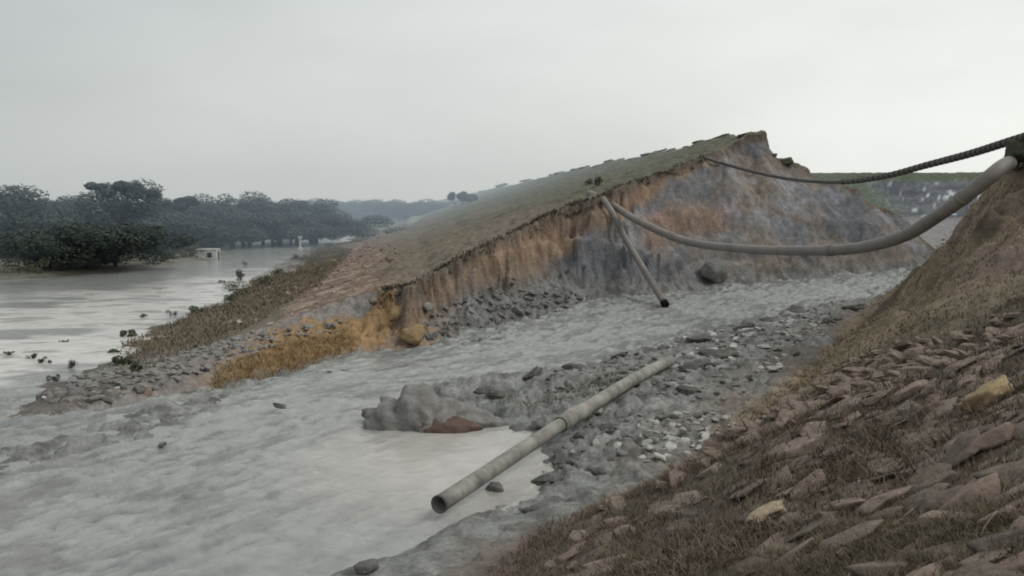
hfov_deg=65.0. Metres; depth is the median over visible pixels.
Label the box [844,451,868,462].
stone
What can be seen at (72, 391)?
rock
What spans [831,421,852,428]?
stone
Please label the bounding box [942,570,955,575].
stone
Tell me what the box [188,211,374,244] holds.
tree
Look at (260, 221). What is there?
undergrowth tree
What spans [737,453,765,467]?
stone
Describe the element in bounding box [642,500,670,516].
stone
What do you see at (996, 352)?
stone
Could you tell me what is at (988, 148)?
ribbed pipe
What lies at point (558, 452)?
rock
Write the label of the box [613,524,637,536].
stone
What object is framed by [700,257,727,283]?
boulder
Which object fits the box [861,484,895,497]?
stone
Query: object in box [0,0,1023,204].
sky
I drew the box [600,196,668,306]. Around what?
dangling pipe
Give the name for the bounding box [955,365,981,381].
stone
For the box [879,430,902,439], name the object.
stone
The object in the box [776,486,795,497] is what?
stone
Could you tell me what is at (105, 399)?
rock
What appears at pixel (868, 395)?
stone
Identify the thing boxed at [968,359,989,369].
stone
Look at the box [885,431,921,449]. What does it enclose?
stone
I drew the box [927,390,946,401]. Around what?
stone
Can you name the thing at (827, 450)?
stone
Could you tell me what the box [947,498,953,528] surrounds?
dry stalk
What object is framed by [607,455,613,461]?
rock
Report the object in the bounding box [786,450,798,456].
stone
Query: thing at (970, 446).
stone
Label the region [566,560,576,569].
stone
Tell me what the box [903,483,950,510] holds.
stone
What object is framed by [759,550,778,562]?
stone
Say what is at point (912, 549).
stone
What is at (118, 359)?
leafy shrub
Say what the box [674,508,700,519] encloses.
stone
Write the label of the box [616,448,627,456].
rock
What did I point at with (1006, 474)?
dry stalk
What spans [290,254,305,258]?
leafy shrub
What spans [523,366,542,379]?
mud clod
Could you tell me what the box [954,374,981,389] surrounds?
stone
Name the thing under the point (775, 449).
stone
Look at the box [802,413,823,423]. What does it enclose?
stone
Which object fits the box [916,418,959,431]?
stone
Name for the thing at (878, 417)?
stone
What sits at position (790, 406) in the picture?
stones
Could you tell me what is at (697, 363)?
mud clod
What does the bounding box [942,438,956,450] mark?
stone
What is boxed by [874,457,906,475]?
stone
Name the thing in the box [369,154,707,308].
grass edge
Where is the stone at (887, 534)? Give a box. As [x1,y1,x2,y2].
[879,521,915,538]
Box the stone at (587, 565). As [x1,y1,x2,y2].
[581,554,625,569]
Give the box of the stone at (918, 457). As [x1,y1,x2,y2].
[904,445,936,465]
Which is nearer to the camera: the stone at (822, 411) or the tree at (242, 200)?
the stone at (822, 411)
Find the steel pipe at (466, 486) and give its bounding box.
[431,355,675,513]
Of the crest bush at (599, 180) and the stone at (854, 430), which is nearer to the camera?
the stone at (854, 430)
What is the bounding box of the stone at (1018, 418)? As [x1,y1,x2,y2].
[1011,411,1023,422]
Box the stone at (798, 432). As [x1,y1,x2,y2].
[793,426,803,438]
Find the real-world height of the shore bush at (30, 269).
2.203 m
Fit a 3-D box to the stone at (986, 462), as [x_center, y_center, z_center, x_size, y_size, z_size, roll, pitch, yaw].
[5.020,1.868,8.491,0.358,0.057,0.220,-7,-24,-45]
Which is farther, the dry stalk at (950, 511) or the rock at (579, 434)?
the rock at (579, 434)
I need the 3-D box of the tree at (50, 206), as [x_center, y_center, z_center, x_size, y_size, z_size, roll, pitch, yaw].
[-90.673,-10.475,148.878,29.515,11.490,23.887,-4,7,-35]
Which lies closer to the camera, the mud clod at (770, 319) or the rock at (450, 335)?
the rock at (450, 335)
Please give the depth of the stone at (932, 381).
13.45 m
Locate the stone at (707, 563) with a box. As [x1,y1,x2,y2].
[683,561,714,573]
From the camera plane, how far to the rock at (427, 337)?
46.34 m
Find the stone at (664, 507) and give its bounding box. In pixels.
[654,505,679,515]
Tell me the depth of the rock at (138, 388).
33.33 m
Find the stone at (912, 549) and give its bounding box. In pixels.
[887,536,932,562]
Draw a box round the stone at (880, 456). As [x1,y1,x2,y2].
[861,449,892,465]
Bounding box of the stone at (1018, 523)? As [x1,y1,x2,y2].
[1008,516,1023,529]
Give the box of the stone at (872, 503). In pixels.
[855,484,915,514]
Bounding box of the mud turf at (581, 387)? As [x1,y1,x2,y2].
[497,365,641,408]
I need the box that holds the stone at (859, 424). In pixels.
[848,423,864,430]
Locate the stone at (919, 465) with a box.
[917,449,948,469]
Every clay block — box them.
[389,306,401,321]
[399,323,424,345]
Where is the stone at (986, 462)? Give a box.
[976,457,997,470]
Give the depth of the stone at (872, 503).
8.72 m
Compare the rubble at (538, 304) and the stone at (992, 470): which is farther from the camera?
the rubble at (538, 304)
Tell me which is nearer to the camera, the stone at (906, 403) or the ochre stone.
the ochre stone
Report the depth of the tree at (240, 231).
150.53 m
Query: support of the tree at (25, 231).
on the ground at (450, 550)
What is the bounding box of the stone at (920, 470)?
[903,465,931,486]
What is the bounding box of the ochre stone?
[961,375,1013,411]
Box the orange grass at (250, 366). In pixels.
[204,327,360,392]
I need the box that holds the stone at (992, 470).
[973,460,1023,489]
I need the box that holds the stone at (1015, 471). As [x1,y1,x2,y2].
[998,464,1022,477]
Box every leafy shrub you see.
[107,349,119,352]
[111,354,135,365]
[120,329,137,336]
[129,362,141,371]
[188,305,205,312]
[221,278,249,295]
[223,294,237,301]
[235,269,244,280]
[251,274,273,284]
[270,267,284,274]
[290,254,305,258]
[311,243,330,249]
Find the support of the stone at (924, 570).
on the hillside
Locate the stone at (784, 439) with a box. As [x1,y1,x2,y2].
[772,435,791,447]
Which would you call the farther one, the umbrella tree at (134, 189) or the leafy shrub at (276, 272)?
the umbrella tree at (134, 189)
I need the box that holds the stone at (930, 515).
[918,510,974,527]
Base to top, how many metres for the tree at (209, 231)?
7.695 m
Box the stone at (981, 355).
[976,351,988,360]
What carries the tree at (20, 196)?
on the ground at (450, 550)
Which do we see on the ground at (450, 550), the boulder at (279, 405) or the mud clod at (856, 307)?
the mud clod at (856, 307)
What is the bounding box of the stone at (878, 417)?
[872,408,898,421]
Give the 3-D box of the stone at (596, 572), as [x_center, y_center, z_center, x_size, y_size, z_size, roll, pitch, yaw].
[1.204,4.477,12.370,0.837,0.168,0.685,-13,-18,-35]
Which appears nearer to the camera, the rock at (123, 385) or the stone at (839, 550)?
the stone at (839, 550)
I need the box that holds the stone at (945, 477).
[911,470,959,492]
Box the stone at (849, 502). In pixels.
[829,497,865,510]
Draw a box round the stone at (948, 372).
[930,369,956,380]
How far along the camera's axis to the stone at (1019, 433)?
8.88 m
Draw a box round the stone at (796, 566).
[783,556,812,575]
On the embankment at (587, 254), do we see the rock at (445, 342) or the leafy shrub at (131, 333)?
the leafy shrub at (131, 333)
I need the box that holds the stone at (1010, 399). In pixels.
[983,393,1023,414]
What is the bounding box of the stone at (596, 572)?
[587,565,612,575]
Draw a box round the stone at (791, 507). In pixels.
[783,501,802,510]
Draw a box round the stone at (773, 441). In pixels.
[754,439,778,454]
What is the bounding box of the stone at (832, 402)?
[822,395,850,406]
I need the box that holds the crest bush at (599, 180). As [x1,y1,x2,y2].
[584,176,602,186]
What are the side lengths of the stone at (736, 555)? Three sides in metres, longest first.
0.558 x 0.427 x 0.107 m
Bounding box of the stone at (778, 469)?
[765,459,792,478]
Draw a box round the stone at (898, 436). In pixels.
[897,428,917,438]
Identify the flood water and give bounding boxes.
[0,233,482,552]
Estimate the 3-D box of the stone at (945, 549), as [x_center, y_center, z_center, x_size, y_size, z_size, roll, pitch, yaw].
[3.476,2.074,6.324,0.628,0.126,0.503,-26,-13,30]
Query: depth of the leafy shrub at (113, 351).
43.84 m
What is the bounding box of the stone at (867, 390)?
[851,386,873,396]
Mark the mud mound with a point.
(423, 408)
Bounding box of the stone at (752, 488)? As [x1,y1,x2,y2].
[728,479,767,499]
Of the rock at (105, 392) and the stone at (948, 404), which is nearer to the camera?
the stone at (948, 404)
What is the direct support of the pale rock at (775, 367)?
on the ground at (450, 550)
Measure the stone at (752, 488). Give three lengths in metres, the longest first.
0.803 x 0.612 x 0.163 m
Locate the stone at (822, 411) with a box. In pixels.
[815,406,842,418]
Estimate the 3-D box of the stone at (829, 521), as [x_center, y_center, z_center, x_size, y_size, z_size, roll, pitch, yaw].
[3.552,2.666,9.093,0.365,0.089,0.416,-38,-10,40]
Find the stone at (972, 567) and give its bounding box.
[951,560,1023,575]
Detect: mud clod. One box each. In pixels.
[473,385,491,393]
[484,388,513,399]
[519,504,543,512]
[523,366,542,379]
[531,473,554,485]
[552,456,578,468]
[562,363,587,369]
[611,351,627,359]
[656,344,669,350]
[675,385,700,394]
[678,359,710,372]
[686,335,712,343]
[698,348,739,358]
[729,360,748,368]
[733,322,754,330]
[759,317,774,321]
[785,305,804,311]
[820,316,842,323]
[841,303,864,311]
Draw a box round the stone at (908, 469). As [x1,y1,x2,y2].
[899,463,918,475]
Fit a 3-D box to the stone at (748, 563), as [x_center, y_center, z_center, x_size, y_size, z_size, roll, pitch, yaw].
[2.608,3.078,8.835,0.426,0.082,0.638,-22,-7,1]
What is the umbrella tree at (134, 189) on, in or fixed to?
on the ground at (450, 550)
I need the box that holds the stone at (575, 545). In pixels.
[565,541,586,551]
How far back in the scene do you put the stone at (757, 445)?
15.53 m
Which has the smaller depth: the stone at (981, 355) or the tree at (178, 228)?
the stone at (981, 355)
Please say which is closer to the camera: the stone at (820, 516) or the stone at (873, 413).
the stone at (820, 516)
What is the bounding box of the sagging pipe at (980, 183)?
[586,156,1023,255]
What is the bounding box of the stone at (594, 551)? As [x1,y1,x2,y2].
[572,547,606,572]
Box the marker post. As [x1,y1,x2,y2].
[298,236,302,248]
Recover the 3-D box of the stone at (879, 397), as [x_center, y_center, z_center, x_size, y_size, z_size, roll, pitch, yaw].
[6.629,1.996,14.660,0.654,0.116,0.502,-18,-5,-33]
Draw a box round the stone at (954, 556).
[938,546,973,565]
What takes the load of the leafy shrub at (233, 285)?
on the embankment at (587, 254)
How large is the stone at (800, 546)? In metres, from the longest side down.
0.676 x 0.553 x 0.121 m
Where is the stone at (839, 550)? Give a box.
[830,547,848,558]
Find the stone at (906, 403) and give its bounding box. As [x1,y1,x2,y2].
[896,400,921,413]
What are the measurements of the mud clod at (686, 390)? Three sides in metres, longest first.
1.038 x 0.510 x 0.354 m
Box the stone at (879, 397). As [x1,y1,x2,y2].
[858,389,891,405]
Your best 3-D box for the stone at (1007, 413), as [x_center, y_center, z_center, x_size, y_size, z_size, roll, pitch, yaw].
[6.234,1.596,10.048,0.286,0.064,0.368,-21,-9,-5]
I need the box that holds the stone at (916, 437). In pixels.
[897,427,956,455]
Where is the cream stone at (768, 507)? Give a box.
[745,500,785,522]
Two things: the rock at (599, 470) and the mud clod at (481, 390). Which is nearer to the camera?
the rock at (599, 470)
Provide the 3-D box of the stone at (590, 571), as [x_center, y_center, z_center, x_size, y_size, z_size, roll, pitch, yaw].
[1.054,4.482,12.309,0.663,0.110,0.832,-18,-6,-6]
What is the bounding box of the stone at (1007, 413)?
[998,409,1020,419]
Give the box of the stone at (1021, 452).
[1005,445,1023,462]
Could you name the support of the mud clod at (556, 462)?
on the ground at (450, 550)
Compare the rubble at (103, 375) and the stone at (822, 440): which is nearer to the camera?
the stone at (822, 440)
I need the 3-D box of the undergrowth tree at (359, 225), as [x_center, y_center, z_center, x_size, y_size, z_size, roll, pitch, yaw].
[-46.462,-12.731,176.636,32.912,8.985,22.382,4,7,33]
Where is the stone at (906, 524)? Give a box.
[904,521,921,529]
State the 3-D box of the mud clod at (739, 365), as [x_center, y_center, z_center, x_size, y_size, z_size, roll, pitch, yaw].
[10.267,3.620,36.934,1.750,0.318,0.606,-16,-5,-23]
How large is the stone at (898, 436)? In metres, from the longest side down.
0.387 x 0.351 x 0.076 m
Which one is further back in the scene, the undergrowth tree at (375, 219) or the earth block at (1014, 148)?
the undergrowth tree at (375, 219)
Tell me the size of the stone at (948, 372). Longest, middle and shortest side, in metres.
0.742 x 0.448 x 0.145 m
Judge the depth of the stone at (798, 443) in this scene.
14.23 m
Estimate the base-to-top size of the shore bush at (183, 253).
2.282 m
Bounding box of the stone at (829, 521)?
[815,515,840,534]
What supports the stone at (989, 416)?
on the hillside
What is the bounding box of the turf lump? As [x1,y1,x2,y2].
[495,183,507,187]
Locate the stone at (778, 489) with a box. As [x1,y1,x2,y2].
[773,486,786,494]
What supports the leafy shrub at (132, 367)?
on the embankment at (587, 254)
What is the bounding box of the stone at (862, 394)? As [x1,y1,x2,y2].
[854,392,871,397]
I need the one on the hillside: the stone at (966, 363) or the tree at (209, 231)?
the stone at (966, 363)
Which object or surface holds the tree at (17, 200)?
on the ground at (450, 550)
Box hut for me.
[196,248,220,259]
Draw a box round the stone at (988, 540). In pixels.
[966,528,1023,552]
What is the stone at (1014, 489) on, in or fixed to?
on the hillside
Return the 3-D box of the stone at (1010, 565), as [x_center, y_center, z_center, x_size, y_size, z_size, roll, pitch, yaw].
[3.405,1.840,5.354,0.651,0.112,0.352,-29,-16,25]
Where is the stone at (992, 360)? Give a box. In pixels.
[981,354,1004,373]
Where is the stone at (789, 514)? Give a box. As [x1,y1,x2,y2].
[768,512,806,535]
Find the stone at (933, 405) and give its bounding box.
[908,400,941,418]
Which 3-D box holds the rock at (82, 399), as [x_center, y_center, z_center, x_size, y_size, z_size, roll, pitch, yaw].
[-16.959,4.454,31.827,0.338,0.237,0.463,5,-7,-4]
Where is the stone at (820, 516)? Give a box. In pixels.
[814,511,848,519]
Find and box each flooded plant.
[26,353,36,358]
[37,356,51,362]
[46,374,60,381]
[67,360,78,367]
[165,310,177,315]
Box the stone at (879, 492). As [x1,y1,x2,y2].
[863,489,890,500]
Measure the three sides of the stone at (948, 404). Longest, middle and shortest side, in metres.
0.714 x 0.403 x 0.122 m
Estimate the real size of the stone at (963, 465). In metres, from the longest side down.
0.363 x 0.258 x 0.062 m
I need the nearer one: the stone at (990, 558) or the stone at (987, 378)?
the stone at (990, 558)
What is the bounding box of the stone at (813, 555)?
[794,550,826,562]
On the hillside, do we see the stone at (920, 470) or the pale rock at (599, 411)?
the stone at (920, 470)
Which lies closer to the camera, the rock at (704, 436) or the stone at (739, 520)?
the stone at (739, 520)
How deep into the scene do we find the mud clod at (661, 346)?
42.92 m
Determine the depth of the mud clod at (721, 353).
39.65 m
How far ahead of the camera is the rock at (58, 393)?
32.68 m
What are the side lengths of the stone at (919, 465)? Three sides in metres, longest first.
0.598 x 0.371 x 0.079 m
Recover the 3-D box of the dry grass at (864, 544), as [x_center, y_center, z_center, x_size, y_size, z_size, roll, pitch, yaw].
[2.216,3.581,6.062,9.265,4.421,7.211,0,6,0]
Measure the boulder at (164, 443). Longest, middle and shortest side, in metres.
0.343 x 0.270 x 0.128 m
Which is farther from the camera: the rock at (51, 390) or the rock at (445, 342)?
the rock at (445, 342)
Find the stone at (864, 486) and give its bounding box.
[839,479,874,498]
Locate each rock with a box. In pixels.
[40,388,56,397]
[43,394,54,400]
[49,397,60,402]
[52,390,66,397]
[64,395,81,401]
[65,387,86,396]
[69,397,79,403]
[79,397,86,402]
[85,395,105,402]
[87,392,96,396]
[96,384,108,391]
[101,390,109,395]
[101,397,111,402]
[109,390,120,395]
[120,382,126,389]
[133,384,144,393]
[142,386,151,396]
[422,302,433,311]
[424,331,429,340]
[427,321,435,326]
[438,340,449,344]
[448,332,457,337]
[553,447,567,457]
[565,458,575,464]
[573,430,584,438]
[574,460,581,468]
[590,465,606,475]
[592,438,599,445]
[593,407,602,413]
[599,422,612,429]
[602,447,617,455]
[604,430,615,434]
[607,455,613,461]
[613,442,621,447]
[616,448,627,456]
[640,439,652,446]
[645,444,653,450]
[653,452,665,461]
[659,414,671,420]
[664,441,676,451]
[671,413,682,418]
[679,437,689,441]
[683,352,693,358]
[687,412,702,418]
[701,433,709,440]
[757,344,770,348]
[766,366,783,369]
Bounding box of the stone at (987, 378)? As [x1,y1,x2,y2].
[979,373,1007,383]
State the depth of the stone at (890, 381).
15.77 m
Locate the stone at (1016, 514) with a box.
[1008,507,1023,520]
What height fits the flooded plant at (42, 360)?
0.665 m
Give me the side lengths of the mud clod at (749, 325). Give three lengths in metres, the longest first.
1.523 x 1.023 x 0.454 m
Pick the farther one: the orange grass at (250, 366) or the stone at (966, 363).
the orange grass at (250, 366)
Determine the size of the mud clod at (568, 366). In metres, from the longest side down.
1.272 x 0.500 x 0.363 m
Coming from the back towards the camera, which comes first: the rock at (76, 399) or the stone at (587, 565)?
the rock at (76, 399)
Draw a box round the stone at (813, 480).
[789,469,827,498]
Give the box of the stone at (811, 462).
[802,458,822,467]
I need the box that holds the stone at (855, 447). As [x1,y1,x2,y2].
[849,442,862,452]
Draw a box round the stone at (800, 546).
[765,538,813,570]
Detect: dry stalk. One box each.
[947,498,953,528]
[981,511,996,536]
[1003,457,1006,492]
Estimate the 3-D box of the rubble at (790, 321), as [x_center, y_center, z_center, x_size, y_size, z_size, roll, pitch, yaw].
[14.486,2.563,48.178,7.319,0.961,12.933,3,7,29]
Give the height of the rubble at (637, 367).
0.997 m
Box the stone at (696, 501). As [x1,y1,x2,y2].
[693,498,702,504]
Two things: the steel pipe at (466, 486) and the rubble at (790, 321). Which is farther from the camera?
the rubble at (790, 321)
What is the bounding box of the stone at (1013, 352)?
[1002,346,1023,358]
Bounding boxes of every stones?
[279,236,403,298]
[568,312,1023,543]
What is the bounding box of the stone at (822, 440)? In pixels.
[796,436,826,457]
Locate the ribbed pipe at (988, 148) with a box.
[703,132,1023,184]
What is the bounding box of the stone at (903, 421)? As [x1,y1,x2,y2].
[894,418,908,425]
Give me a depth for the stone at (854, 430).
13.29 m
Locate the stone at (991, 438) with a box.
[974,422,1014,451]
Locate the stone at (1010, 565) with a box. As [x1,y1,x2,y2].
[995,551,1023,570]
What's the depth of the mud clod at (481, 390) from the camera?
33.15 m
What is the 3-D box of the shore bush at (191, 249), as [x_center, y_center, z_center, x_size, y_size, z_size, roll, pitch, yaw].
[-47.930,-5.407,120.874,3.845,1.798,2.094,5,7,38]
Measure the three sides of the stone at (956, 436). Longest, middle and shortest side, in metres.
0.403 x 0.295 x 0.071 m
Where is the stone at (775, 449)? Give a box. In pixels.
[761,443,785,459]
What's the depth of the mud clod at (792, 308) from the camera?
56.45 m
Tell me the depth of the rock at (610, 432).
27.37 m
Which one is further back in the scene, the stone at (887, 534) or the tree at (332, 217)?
the tree at (332, 217)
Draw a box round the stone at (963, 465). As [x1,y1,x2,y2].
[954,462,969,471]
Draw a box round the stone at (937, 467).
[910,463,952,484]
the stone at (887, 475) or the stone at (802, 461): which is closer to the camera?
the stone at (887, 475)
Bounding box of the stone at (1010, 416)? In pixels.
[994,412,1015,422]
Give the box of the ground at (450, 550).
[0,206,962,575]
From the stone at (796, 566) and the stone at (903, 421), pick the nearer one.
the stone at (796, 566)
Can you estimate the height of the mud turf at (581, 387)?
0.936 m
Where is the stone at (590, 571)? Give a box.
[572,568,601,575]
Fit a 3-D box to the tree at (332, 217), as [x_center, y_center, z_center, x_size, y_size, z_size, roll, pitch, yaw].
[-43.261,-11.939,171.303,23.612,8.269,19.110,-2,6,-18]
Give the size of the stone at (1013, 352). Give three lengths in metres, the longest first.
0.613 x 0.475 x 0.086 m
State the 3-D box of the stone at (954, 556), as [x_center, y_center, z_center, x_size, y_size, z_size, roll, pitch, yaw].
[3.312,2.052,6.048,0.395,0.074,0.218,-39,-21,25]
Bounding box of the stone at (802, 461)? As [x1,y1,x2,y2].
[788,455,813,471]
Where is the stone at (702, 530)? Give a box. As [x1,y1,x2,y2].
[685,522,716,538]
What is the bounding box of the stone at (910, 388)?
[891,380,928,402]
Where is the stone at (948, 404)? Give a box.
[922,397,957,422]
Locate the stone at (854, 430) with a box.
[847,424,867,437]
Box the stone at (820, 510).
[802,504,835,523]
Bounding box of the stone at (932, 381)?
[919,378,952,397]
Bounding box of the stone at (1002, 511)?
[976,497,1023,531]
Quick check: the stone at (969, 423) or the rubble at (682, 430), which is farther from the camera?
the rubble at (682, 430)
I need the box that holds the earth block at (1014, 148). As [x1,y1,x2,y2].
[1004,139,1023,162]
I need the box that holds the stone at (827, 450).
[813,444,850,458]
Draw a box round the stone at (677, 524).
[664,520,689,533]
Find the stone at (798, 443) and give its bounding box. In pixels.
[776,433,824,460]
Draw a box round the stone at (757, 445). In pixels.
[754,441,765,447]
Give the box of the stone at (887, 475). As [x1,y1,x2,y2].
[867,472,897,483]
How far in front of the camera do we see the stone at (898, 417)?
12.84 m
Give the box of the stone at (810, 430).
[799,421,827,436]
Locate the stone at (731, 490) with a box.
[718,481,745,499]
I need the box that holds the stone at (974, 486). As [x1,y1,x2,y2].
[938,473,1000,511]
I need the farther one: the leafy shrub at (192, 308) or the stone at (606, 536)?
the leafy shrub at (192, 308)
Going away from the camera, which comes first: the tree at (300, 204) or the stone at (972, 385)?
the stone at (972, 385)
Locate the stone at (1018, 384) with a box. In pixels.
[1013,379,1023,391]
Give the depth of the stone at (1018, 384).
11.31 m
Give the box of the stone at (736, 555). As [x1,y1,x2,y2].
[722,545,751,562]
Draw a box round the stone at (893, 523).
[878,518,904,527]
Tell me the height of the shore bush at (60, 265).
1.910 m
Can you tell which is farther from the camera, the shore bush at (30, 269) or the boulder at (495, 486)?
the shore bush at (30, 269)
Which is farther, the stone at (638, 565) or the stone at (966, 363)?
the stone at (966, 363)
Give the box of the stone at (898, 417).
[881,416,903,426]
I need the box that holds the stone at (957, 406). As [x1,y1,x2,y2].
[954,402,962,409]
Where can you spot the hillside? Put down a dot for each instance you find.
(986, 225)
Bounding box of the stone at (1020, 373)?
[1011,370,1023,382]
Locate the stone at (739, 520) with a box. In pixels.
[735,504,760,522]
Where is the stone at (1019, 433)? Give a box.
[1011,421,1023,440]
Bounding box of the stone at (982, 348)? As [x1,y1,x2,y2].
[974,346,1002,355]
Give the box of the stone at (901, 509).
[863,506,905,520]
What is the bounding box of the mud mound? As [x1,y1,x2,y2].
[361,383,507,433]
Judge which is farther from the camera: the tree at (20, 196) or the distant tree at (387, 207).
the distant tree at (387, 207)
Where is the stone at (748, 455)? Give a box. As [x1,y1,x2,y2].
[737,453,749,461]
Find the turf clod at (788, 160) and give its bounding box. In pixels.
[780,157,793,163]
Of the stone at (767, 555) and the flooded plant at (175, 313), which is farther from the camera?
the flooded plant at (175, 313)
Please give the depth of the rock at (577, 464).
23.52 m
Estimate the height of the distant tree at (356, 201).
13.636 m
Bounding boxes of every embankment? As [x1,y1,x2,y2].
[7,130,936,418]
[550,172,982,216]
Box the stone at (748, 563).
[731,555,768,575]
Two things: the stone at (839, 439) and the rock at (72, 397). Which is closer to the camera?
the stone at (839, 439)
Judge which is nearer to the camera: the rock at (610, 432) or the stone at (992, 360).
the stone at (992, 360)
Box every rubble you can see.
[55,319,342,389]
[429,272,583,334]
[541,299,846,424]
[639,410,734,438]
[674,315,821,348]
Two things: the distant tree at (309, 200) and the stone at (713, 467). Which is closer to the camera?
the stone at (713, 467)
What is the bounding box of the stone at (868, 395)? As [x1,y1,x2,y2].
[862,392,878,397]
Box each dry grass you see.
[652,420,1023,575]
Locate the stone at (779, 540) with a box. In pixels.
[746,529,802,557]
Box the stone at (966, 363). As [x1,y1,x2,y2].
[950,356,978,371]
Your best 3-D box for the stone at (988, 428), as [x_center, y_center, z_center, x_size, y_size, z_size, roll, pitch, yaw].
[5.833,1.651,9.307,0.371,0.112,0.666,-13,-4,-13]
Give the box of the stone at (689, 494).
[670,490,701,506]
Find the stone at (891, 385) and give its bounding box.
[877,384,902,394]
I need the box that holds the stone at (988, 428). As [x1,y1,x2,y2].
[983,423,1016,431]
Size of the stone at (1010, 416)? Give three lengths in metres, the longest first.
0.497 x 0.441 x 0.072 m
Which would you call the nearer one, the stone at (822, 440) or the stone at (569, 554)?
the stone at (822, 440)
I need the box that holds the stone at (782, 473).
[765,465,792,494]
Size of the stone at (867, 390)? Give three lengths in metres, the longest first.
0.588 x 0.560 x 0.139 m
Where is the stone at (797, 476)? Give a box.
[790,468,808,484]
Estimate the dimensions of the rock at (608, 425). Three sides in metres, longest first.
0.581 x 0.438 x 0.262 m
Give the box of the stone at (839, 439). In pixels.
[830,437,853,445]
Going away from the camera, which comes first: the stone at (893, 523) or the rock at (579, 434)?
the stone at (893, 523)
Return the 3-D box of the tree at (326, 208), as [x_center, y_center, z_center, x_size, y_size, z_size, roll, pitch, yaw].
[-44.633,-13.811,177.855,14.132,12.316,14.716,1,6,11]
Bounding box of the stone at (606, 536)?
[593,532,612,548]
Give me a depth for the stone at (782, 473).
12.92 m
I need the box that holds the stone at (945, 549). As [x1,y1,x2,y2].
[918,538,975,563]
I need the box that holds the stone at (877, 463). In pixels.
[866,458,894,472]
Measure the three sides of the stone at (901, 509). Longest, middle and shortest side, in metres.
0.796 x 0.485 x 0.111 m
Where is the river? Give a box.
[0,264,922,575]
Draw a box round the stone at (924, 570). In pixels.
[906,562,943,575]
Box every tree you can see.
[0,183,69,227]
[0,185,33,227]
[0,211,179,249]
[0,216,99,255]
[0,219,83,254]
[0,221,190,269]
[0,237,103,269]
[2,215,218,252]
[27,226,198,268]
[28,194,85,226]
[38,200,64,227]
[40,193,134,220]
[70,177,170,228]
[83,180,161,228]
[85,207,212,242]
[106,198,174,218]
[134,211,303,244]
[146,209,339,245]
[152,196,200,216]
[159,218,235,249]
[169,214,260,245]
[173,206,252,242]
[187,203,231,242]
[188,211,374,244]
[193,191,271,244]
[194,198,244,241]
[201,197,318,243]
[232,211,318,242]
[253,198,307,242]
[274,201,351,241]
[276,201,398,220]
[276,211,404,241]
[277,213,361,242]
[278,198,325,207]
[284,198,339,241]
[286,210,364,241]
[326,199,362,206]
[332,199,383,217]
[340,199,406,222]
[358,201,395,220]
[372,202,422,220]
[382,198,438,215]
[387,202,447,217]
[425,200,458,209]
[447,191,477,206]
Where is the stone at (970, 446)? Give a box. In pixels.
[938,428,982,469]
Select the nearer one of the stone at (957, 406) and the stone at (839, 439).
the stone at (957, 406)
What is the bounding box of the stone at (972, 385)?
[958,381,982,397]
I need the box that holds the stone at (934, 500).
[916,484,965,513]
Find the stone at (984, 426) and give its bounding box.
[964,421,1006,433]
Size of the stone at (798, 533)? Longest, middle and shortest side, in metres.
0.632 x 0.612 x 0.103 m
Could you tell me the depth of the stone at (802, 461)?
13.09 m
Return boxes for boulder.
[158,441,166,446]
[273,403,285,408]
[353,558,378,574]
[485,482,503,491]
[510,306,524,315]
[531,416,545,429]
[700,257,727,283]
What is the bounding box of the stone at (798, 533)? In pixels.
[783,515,828,542]
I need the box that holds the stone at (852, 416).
[842,411,860,421]
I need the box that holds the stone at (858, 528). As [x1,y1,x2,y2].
[818,519,883,550]
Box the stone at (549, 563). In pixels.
[543,557,557,570]
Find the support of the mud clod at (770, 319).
on the ground at (450, 550)
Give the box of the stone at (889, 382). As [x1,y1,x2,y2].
[873,381,890,390]
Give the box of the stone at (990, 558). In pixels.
[959,548,1010,565]
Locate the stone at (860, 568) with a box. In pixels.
[844,560,909,575]
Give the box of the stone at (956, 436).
[951,431,967,439]
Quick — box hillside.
[450,166,1023,575]
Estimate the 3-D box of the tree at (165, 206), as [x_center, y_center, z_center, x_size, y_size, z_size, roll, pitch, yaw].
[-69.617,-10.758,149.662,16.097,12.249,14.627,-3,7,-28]
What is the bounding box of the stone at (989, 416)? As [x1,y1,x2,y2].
[980,409,1005,420]
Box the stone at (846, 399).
[829,397,855,413]
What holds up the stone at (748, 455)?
on the hillside
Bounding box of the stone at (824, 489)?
[818,484,841,494]
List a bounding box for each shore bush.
[0,258,48,274]
[23,258,68,270]
[149,250,176,261]
[168,244,204,256]
[185,246,195,255]
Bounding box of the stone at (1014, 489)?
[984,482,1023,503]
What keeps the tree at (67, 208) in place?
on the ground at (450, 550)
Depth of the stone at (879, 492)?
9.55 m
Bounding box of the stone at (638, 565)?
[629,558,665,570]
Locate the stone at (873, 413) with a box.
[865,410,881,418]
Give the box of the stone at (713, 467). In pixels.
[695,462,721,477]
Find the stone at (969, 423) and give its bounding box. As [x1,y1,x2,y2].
[953,420,981,436]
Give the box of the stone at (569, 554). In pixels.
[554,548,577,563]
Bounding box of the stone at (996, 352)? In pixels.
[984,342,1022,358]
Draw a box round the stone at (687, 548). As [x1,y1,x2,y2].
[677,544,701,556]
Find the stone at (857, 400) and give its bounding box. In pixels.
[841,397,861,408]
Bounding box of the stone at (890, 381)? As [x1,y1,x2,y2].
[872,378,906,385]
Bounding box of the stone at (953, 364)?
[944,356,975,369]
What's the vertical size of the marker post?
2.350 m
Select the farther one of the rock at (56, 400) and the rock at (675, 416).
the rock at (56, 400)

